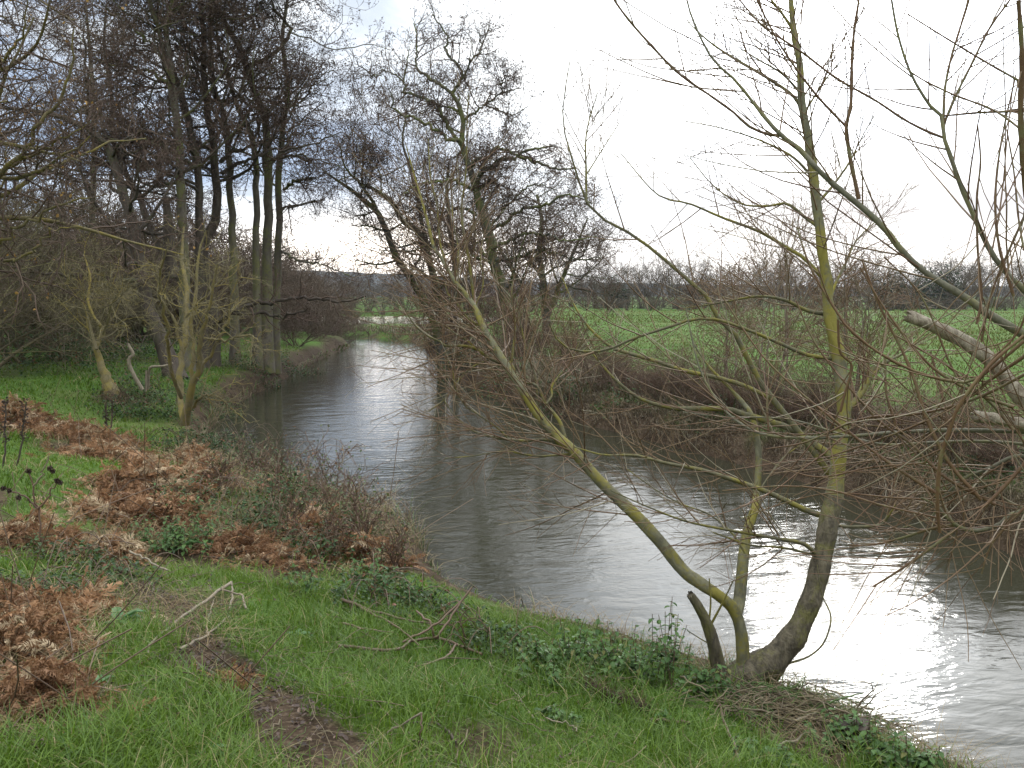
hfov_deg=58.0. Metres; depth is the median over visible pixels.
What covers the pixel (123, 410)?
bramble bush
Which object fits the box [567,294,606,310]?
tree
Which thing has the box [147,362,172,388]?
crooked dead branch
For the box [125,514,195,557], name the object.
nettle clump
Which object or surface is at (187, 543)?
dock plant
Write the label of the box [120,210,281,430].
tree
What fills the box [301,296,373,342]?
riverside bush
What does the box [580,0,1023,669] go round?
pollard willow
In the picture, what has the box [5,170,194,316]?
riverside bush
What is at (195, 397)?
bramble bush
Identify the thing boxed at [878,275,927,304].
tree
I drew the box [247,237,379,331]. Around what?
riverside bush
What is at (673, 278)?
tree
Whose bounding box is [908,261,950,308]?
evergreen
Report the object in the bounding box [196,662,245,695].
fallen branch
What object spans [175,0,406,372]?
alder tree
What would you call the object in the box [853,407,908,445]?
bank willow scrub
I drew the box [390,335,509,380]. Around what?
bramble bush
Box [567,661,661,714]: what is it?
clump
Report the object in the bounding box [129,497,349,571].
bracken clump
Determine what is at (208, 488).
bramble bush
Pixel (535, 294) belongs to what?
tree
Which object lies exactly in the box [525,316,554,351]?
bank willow scrub
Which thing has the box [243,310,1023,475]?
meadow grass
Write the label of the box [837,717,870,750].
cut stump
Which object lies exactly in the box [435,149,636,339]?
alder tree
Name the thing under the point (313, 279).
riverside bush
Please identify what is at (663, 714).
dock plant
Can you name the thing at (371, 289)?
tree
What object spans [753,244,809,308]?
tree
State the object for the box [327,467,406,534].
promontory shrub
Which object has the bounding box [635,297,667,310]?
tree
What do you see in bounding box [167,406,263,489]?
bracken clump
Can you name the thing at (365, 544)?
bracken clump
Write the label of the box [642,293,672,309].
tree
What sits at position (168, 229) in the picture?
broken trunk
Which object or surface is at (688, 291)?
tree
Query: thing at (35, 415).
bracken clump
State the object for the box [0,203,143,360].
hawthorn bush
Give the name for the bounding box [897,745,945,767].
nettle clump
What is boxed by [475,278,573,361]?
bank willow scrub
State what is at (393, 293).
tree
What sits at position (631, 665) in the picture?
nettle clump
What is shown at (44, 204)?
riverside bush
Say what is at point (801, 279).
tree
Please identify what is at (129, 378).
bramble bush
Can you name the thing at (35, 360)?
bramble bush
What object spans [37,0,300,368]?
alder tree
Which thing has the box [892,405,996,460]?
bank willow scrub
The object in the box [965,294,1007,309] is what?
tree
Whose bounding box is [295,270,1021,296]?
hills
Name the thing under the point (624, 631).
dead grass
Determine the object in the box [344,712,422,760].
fallen branch
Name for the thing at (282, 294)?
riverside bush
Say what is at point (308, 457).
bramble bush
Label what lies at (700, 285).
tree
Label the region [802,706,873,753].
nettle clump
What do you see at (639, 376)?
bank willow scrub
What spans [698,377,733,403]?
bank willow scrub
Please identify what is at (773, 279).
tree
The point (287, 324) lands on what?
riverside bush
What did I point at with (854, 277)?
tree
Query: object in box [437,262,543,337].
bank willow scrub
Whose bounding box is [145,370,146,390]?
pale stake
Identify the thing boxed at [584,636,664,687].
nettle clump
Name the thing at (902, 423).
bank willow scrub
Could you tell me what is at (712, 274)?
tree
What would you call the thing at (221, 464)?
promontory shrub
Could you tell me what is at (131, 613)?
dock plant
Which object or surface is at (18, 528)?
bracken clump
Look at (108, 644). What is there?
fallen branch
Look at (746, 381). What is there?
bank willow scrub
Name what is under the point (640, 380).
bank willow scrub
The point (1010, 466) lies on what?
bramble bush
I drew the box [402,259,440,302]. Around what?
tree
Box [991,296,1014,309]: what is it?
tree
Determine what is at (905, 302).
tree
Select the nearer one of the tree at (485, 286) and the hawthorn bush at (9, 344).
the hawthorn bush at (9, 344)
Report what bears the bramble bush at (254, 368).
on the ground at (314, 347)
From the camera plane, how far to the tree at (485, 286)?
130.16 m
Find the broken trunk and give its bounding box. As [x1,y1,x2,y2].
[163,196,177,277]
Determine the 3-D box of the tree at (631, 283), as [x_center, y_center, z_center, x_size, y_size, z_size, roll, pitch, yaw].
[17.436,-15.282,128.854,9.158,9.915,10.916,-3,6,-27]
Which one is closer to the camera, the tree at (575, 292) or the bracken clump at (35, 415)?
the bracken clump at (35, 415)
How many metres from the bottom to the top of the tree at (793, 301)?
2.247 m
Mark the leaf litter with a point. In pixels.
(278, 691)
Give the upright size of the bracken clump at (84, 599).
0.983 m
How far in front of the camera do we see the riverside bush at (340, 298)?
71.79 m
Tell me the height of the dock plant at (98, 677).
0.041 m
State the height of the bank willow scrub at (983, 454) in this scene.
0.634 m
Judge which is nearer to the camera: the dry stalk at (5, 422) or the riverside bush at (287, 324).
the dry stalk at (5, 422)
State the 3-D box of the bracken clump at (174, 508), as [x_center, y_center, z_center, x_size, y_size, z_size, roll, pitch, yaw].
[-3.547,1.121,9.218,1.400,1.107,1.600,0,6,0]
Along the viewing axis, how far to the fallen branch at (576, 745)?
4.65 m
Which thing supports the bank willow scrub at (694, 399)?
on the ground at (314, 347)
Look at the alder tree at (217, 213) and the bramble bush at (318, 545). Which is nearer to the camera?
the bramble bush at (318, 545)
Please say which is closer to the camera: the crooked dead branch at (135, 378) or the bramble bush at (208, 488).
the bramble bush at (208, 488)
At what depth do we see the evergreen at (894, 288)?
122.63 m
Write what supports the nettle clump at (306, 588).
on the ground at (314, 347)
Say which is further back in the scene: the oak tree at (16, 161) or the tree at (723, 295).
the tree at (723, 295)
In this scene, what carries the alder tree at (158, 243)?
on the ground at (314, 347)
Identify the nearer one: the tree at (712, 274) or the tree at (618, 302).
the tree at (618, 302)
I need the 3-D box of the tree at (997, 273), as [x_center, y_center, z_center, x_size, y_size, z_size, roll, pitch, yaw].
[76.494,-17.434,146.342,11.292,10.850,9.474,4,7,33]
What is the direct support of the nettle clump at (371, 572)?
on the ground at (314, 347)
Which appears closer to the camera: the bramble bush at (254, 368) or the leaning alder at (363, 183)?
the bramble bush at (254, 368)
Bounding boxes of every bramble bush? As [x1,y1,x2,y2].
[0,301,146,377]
[0,530,136,572]
[0,554,120,607]
[31,337,144,363]
[37,552,179,587]
[53,332,224,364]
[64,390,184,420]
[86,358,186,402]
[115,379,210,428]
[119,465,266,506]
[148,418,241,462]
[174,377,245,418]
[193,422,280,454]
[213,486,318,532]
[218,347,284,387]
[232,455,331,521]
[234,438,356,498]
[258,515,369,568]
[281,351,336,376]
[293,469,412,541]
[313,552,457,619]
[369,571,489,626]
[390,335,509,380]
[437,598,549,658]
[459,353,549,399]
[520,366,601,416]
[574,373,682,424]
[677,383,746,447]
[930,436,1023,485]
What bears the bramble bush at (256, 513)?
on the ground at (314, 347)
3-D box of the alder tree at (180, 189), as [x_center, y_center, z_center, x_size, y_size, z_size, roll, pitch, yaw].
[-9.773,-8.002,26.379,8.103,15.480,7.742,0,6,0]
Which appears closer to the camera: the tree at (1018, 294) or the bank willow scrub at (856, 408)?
the bank willow scrub at (856, 408)
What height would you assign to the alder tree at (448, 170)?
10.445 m
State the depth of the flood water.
105.24 m
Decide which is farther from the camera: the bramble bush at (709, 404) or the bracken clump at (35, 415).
the bramble bush at (709, 404)
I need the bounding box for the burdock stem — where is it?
[0,456,62,547]
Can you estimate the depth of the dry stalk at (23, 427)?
10.84 m
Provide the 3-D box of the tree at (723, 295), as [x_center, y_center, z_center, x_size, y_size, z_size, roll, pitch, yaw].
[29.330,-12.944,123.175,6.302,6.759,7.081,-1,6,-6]
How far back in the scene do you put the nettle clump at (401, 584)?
7.49 m
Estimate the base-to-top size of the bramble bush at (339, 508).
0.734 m
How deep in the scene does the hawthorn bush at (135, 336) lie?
35.92 m
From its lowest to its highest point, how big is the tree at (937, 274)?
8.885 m
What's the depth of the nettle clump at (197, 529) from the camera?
8.47 m
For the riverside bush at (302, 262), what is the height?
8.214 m
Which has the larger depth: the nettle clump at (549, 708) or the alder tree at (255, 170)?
the alder tree at (255, 170)
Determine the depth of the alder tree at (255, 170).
29.65 m
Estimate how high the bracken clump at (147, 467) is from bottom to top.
1.566 m
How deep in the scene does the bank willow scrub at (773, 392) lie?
16.64 m
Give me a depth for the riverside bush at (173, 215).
58.53 m
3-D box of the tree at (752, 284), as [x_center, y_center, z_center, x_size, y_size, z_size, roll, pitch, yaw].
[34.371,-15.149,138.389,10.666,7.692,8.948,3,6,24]
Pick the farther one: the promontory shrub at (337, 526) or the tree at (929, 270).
the tree at (929, 270)
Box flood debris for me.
[602,662,952,757]
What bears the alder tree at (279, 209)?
on the ground at (314, 347)
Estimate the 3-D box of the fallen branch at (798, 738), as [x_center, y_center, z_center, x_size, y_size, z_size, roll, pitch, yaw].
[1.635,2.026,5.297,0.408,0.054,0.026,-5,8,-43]
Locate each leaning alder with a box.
[0,4,226,378]
[273,72,482,371]
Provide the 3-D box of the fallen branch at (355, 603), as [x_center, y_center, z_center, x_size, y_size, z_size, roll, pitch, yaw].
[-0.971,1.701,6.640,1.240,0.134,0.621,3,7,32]
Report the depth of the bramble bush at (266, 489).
10.20 m
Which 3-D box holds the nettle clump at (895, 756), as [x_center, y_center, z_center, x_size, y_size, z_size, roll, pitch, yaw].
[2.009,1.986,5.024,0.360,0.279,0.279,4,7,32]
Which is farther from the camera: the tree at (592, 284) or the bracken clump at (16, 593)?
the tree at (592, 284)
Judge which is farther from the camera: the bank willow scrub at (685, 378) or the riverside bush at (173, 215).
the riverside bush at (173, 215)
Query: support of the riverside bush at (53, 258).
on the ground at (314, 347)
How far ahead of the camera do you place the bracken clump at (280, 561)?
8.39 m
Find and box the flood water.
[243,316,492,323]
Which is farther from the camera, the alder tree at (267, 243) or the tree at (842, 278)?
the tree at (842, 278)
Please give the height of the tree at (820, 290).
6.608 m
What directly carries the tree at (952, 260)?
on the ground at (314, 347)
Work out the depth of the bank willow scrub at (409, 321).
45.58 m
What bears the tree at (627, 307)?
on the ground at (314, 347)
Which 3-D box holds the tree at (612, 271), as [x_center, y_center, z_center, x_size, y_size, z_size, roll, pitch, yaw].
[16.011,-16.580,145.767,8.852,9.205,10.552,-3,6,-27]
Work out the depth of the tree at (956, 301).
115.78 m
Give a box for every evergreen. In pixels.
[598,275,636,307]
[867,261,923,309]
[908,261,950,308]
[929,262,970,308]
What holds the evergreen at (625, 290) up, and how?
on the ground at (314, 347)
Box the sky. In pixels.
[0,0,1023,286]
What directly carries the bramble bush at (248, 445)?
on the ground at (314, 347)
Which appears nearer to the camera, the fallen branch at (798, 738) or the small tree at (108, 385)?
the fallen branch at (798, 738)
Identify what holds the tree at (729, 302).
on the ground at (314, 347)
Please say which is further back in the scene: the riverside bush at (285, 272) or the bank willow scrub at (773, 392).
the riverside bush at (285, 272)
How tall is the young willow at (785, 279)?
5.683 m
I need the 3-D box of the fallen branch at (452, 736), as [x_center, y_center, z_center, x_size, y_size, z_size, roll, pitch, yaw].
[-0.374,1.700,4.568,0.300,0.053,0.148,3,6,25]
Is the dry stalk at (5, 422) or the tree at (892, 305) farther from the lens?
the tree at (892, 305)
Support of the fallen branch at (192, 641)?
on the ground at (314, 347)
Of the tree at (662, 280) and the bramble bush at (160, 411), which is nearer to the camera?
the bramble bush at (160, 411)
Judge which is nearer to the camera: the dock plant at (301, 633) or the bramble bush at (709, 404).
the dock plant at (301, 633)
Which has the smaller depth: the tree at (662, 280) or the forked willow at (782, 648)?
the forked willow at (782, 648)
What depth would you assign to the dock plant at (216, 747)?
3.89 m
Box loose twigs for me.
[1,486,959,767]
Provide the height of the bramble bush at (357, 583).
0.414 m
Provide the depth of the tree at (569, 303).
145.74 m
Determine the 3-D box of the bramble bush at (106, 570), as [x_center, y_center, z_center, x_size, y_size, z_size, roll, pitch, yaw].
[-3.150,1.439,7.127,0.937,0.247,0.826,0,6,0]
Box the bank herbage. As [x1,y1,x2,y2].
[178,321,1023,765]
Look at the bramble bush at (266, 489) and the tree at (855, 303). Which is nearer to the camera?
the bramble bush at (266, 489)
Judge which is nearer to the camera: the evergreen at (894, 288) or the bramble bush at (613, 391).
the bramble bush at (613, 391)
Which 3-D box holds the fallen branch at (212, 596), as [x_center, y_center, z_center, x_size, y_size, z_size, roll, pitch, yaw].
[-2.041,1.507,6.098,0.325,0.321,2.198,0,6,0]
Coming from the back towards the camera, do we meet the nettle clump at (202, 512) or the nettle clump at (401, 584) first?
the nettle clump at (202, 512)
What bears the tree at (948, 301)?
on the ground at (314, 347)
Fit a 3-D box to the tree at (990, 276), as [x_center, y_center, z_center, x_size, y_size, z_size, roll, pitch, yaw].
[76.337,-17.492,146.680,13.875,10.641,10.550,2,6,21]
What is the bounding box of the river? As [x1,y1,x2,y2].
[206,336,1023,767]
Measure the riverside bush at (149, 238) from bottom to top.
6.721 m
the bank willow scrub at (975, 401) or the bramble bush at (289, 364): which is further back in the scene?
the bramble bush at (289, 364)
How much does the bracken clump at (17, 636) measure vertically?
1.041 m
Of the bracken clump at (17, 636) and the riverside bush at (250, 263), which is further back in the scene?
the riverside bush at (250, 263)
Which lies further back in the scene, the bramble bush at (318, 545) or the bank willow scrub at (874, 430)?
the bank willow scrub at (874, 430)
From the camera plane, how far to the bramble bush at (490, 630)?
6.43 m
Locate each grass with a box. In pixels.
[0,338,994,767]
[0,423,1022,767]
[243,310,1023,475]
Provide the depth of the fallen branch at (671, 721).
5.20 m
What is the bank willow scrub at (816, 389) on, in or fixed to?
on the ground at (314, 347)
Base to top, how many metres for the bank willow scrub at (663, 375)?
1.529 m
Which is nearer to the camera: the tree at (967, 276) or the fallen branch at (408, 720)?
the fallen branch at (408, 720)
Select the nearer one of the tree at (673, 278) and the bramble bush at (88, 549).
the bramble bush at (88, 549)
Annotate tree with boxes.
[0,0,188,279]
[0,0,225,349]
[0,0,252,326]
[22,221,151,406]
[23,0,291,371]
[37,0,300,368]
[98,0,393,366]
[120,210,281,430]
[121,0,326,365]
[146,0,317,369]
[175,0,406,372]
[224,0,383,373]
[323,263,365,311]
[338,263,372,305]
[350,269,388,311]
[359,267,400,314]
[383,272,405,309]
[384,271,429,312]
[389,143,535,335]
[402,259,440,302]
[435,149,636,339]
[468,264,507,313]
[519,276,552,311]
[546,276,580,307]
[548,254,595,306]
[553,270,603,306]
[565,265,624,308]
[567,248,628,306]
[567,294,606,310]
[581,251,628,295]
[598,296,625,310]
[602,263,648,303]
[611,292,643,309]
[615,241,676,308]
[627,257,681,308]
[629,249,693,307]
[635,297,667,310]
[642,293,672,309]
[649,235,713,308]
[665,296,690,310]
[670,273,714,308]
[676,271,718,307]
[677,293,704,309]
[679,237,736,307]
[686,251,737,298]
[707,262,759,308]
[713,258,777,307]
[714,296,737,308]
[732,242,792,304]
[736,294,763,307]
[745,299,774,308]
[747,250,785,306]
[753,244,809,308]
[779,295,807,310]
[780,266,833,306]
[783,249,830,302]
[806,266,857,303]
[831,243,885,307]
[831,252,862,307]
[835,296,865,310]
[848,253,903,306]
[848,255,907,308]
[850,292,877,309]
[864,260,934,309]
[874,294,907,310]
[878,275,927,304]
[881,293,922,310]
[896,247,968,303]
[904,251,963,304]
[904,293,945,309]
[906,244,1011,309]
[917,230,995,305]
[930,293,968,309]
[931,261,1000,303]
[940,295,970,309]
[945,245,997,307]
[947,247,1023,305]
[962,242,1023,305]
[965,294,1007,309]
[984,249,1023,308]
[985,292,1018,310]
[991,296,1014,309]
[997,248,1023,304]
[1014,296,1023,308]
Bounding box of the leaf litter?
[8,491,959,766]
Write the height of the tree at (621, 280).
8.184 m
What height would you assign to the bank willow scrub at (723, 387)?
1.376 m
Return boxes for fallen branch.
[56,622,131,655]
[129,550,167,570]
[148,581,246,654]
[178,598,229,650]
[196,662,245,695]
[337,586,482,666]
[340,598,443,645]
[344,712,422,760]
[406,721,456,743]
[417,713,422,749]
[487,659,533,716]
[546,717,577,731]
[562,735,593,757]
[651,717,689,723]
[712,691,740,764]
[777,729,814,746]
[791,711,817,722]
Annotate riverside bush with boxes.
[0,175,125,340]
[0,187,108,344]
[1,185,192,342]
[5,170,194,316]
[9,176,211,338]
[12,175,149,232]
[20,193,243,256]
[50,184,249,336]
[83,213,272,337]
[116,201,311,334]
[174,210,329,333]
[179,236,320,325]
[191,219,339,333]
[212,232,335,324]
[239,279,349,347]
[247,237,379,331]
[280,273,362,337]
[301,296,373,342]
[310,275,359,323]
[345,309,370,325]
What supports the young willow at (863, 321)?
on the ground at (314, 347)
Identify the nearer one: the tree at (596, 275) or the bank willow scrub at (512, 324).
the bank willow scrub at (512, 324)
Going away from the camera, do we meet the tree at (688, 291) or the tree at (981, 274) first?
the tree at (688, 291)
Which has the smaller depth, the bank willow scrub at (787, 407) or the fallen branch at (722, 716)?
the fallen branch at (722, 716)
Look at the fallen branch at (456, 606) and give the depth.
6.31 m
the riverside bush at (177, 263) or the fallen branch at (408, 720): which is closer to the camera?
the fallen branch at (408, 720)
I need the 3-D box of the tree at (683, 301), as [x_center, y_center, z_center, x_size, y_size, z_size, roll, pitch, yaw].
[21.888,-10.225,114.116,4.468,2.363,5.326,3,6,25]
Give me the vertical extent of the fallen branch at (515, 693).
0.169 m
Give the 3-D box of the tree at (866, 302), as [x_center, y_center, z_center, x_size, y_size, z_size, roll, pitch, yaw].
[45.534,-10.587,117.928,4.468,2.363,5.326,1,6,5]
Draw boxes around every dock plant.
[88,674,113,685]
[102,607,144,623]
[163,539,201,553]
[196,741,227,754]
[287,629,312,635]
[654,709,671,722]
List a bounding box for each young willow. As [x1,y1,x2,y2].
[668,236,811,398]
[674,127,902,408]
[761,176,948,405]
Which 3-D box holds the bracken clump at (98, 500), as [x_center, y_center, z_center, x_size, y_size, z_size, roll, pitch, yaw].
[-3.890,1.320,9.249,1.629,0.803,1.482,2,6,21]
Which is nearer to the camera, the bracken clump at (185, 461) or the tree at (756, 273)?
the bracken clump at (185, 461)
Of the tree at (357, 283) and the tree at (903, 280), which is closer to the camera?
the tree at (903, 280)
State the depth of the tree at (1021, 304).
119.72 m
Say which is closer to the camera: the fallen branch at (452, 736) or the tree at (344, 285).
the fallen branch at (452, 736)
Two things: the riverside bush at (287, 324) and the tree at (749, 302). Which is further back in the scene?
the tree at (749, 302)
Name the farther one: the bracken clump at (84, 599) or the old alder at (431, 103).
the old alder at (431, 103)
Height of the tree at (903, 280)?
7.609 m
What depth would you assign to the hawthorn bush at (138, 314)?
31.41 m
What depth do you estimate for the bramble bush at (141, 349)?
29.42 m
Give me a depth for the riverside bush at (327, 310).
49.76 m
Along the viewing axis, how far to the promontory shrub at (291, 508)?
9.01 m
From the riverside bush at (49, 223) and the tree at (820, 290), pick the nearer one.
the riverside bush at (49, 223)
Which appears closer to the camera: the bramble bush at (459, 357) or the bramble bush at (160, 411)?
the bramble bush at (160, 411)
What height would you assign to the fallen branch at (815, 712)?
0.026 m
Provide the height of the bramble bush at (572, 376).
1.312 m
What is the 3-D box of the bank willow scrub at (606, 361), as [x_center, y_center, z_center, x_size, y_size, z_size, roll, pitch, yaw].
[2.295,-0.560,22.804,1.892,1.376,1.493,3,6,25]
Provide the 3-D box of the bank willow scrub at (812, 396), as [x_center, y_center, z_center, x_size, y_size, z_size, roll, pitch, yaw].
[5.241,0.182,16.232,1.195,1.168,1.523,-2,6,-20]
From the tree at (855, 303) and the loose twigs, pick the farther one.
the tree at (855, 303)
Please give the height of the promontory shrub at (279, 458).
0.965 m
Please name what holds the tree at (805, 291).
on the ground at (314, 347)
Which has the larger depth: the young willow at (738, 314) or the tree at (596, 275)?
the tree at (596, 275)
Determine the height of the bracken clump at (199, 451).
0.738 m
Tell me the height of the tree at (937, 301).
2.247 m
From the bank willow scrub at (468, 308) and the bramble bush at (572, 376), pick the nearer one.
the bramble bush at (572, 376)
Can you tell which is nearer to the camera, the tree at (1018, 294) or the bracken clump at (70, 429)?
the bracken clump at (70, 429)
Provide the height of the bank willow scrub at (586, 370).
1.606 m
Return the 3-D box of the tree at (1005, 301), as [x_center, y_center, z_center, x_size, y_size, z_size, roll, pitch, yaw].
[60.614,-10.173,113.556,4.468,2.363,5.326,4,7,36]
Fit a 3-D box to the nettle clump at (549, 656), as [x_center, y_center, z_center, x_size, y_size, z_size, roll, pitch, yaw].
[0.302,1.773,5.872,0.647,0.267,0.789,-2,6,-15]
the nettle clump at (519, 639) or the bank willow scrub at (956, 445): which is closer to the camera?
the nettle clump at (519, 639)
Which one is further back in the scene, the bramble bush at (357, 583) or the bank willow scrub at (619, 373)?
the bank willow scrub at (619, 373)
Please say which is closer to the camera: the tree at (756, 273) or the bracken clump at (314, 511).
the bracken clump at (314, 511)
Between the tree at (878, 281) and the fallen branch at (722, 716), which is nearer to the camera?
the fallen branch at (722, 716)
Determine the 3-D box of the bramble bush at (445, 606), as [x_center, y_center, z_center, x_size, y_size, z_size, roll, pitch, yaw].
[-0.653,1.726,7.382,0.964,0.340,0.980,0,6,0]
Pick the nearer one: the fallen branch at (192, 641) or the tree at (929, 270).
the fallen branch at (192, 641)
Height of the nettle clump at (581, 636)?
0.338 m
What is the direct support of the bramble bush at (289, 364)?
on the ground at (314, 347)
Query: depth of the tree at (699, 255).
132.79 m
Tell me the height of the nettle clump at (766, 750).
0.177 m
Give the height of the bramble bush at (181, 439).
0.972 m
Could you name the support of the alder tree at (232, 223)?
on the ground at (314, 347)
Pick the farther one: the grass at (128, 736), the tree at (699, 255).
the tree at (699, 255)
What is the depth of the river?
10.81 m
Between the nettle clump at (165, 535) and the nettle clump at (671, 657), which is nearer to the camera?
the nettle clump at (671, 657)
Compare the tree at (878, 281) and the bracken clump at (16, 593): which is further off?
the tree at (878, 281)
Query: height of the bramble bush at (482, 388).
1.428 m
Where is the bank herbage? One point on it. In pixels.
(598, 395)
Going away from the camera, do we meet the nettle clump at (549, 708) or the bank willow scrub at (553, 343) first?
the nettle clump at (549, 708)
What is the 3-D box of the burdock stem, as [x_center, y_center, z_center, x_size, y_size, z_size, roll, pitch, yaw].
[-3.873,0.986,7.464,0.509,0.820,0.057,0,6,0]
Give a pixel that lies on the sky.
(936, 214)
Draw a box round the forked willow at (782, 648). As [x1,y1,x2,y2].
[300,0,1009,690]
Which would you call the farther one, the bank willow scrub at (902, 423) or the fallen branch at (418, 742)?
the bank willow scrub at (902, 423)
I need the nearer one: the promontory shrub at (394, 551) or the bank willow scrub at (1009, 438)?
the promontory shrub at (394, 551)
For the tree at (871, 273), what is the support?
on the ground at (314, 347)
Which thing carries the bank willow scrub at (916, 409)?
on the ground at (314, 347)
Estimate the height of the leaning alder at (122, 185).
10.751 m
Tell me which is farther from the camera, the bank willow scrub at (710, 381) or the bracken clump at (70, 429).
the bank willow scrub at (710, 381)
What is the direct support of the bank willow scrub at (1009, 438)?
on the ground at (314, 347)
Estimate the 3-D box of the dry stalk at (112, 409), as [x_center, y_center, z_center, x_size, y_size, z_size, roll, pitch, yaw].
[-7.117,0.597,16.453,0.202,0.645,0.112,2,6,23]
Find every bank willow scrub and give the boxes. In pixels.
[380,269,491,352]
[408,259,539,351]
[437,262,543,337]
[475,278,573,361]
[515,310,598,368]
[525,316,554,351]
[548,327,644,393]
[574,338,634,385]
[587,345,664,390]
[618,334,740,399]
[620,369,661,394]
[632,363,684,400]
[642,354,721,402]
[681,343,796,409]
[684,379,717,405]
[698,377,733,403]
[723,357,803,415]
[733,362,826,420]
[755,390,815,425]
[772,365,853,424]
[778,356,893,433]
[809,377,894,440]
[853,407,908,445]
[860,369,1009,454]
[874,405,920,442]
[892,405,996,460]
[917,371,1022,461]
[917,390,1023,476]
[961,427,1022,469]
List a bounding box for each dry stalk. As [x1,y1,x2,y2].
[0,396,11,467]
[16,398,30,465]
[103,403,109,428]
[108,400,115,427]
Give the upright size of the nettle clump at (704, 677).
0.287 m
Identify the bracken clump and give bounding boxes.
[0,377,132,437]
[0,467,161,560]
[0,512,167,626]
[0,512,168,680]
[0,570,65,625]
[0,600,194,732]
[7,390,178,450]
[24,405,160,464]
[31,469,191,542]
[42,423,254,516]
[44,474,166,570]
[127,456,245,536]
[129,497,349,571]
[160,432,239,468]
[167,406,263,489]
[182,626,289,696]
[205,497,344,580]
[254,432,398,553]
[279,498,473,572]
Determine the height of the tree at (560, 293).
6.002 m
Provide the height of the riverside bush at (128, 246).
7.841 m
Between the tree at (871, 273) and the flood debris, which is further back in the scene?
the tree at (871, 273)
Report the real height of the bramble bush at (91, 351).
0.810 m
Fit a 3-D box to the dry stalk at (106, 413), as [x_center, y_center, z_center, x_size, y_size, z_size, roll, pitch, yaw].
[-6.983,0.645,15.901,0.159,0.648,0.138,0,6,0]
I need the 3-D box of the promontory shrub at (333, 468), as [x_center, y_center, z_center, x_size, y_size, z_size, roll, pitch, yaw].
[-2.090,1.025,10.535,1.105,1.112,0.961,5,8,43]
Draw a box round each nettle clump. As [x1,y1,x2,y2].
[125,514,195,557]
[148,478,224,526]
[160,512,234,558]
[283,561,318,596]
[337,547,410,598]
[376,565,430,605]
[499,634,604,686]
[500,620,547,658]
[533,615,640,670]
[535,704,581,729]
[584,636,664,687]
[603,621,660,682]
[644,601,693,688]
[675,659,741,704]
[727,735,800,767]
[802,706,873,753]
[845,719,913,767]
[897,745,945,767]
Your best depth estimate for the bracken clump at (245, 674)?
4.89 m
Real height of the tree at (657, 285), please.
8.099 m
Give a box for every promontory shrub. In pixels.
[197,451,243,490]
[226,433,276,477]
[242,428,320,503]
[255,474,318,547]
[280,424,391,512]
[309,499,388,560]
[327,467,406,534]
[364,516,413,571]
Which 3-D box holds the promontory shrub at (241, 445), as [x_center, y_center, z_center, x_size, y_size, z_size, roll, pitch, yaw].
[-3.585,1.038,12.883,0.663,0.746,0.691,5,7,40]
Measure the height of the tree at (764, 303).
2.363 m
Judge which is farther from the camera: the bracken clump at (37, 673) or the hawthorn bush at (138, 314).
the hawthorn bush at (138, 314)
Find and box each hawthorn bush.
[0,163,161,345]
[0,169,165,376]
[0,180,117,364]
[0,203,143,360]
[4,225,178,351]
[53,215,176,344]
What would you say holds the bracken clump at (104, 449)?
on the ground at (314, 347)
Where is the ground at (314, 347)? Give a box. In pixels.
[0,297,1023,767]
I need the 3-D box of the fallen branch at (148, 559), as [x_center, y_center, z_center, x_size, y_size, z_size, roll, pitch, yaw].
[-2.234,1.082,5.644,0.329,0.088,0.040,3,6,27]
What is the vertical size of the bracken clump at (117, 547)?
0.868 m
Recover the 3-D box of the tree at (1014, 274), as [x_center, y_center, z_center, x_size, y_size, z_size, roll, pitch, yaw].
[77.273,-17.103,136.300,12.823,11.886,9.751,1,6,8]
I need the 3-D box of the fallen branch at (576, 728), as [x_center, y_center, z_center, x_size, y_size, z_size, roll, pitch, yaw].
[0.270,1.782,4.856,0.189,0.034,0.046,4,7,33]
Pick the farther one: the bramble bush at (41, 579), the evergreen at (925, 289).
the evergreen at (925, 289)
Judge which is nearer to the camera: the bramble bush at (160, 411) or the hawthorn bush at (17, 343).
the bramble bush at (160, 411)
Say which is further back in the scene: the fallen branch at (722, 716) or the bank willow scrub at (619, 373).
the bank willow scrub at (619, 373)
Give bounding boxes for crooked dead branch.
[127,343,143,390]
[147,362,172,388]
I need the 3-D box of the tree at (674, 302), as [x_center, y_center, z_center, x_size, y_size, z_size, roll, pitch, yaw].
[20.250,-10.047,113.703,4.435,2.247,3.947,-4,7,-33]
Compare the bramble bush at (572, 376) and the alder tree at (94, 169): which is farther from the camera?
the alder tree at (94, 169)
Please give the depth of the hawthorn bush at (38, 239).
32.22 m
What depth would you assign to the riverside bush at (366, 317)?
81.86 m
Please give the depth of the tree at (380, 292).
128.14 m
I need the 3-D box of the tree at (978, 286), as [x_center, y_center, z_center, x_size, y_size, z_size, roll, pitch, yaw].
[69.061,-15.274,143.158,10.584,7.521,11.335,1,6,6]
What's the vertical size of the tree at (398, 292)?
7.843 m
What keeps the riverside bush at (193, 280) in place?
on the ground at (314, 347)
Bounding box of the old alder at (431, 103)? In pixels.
[327,0,635,348]

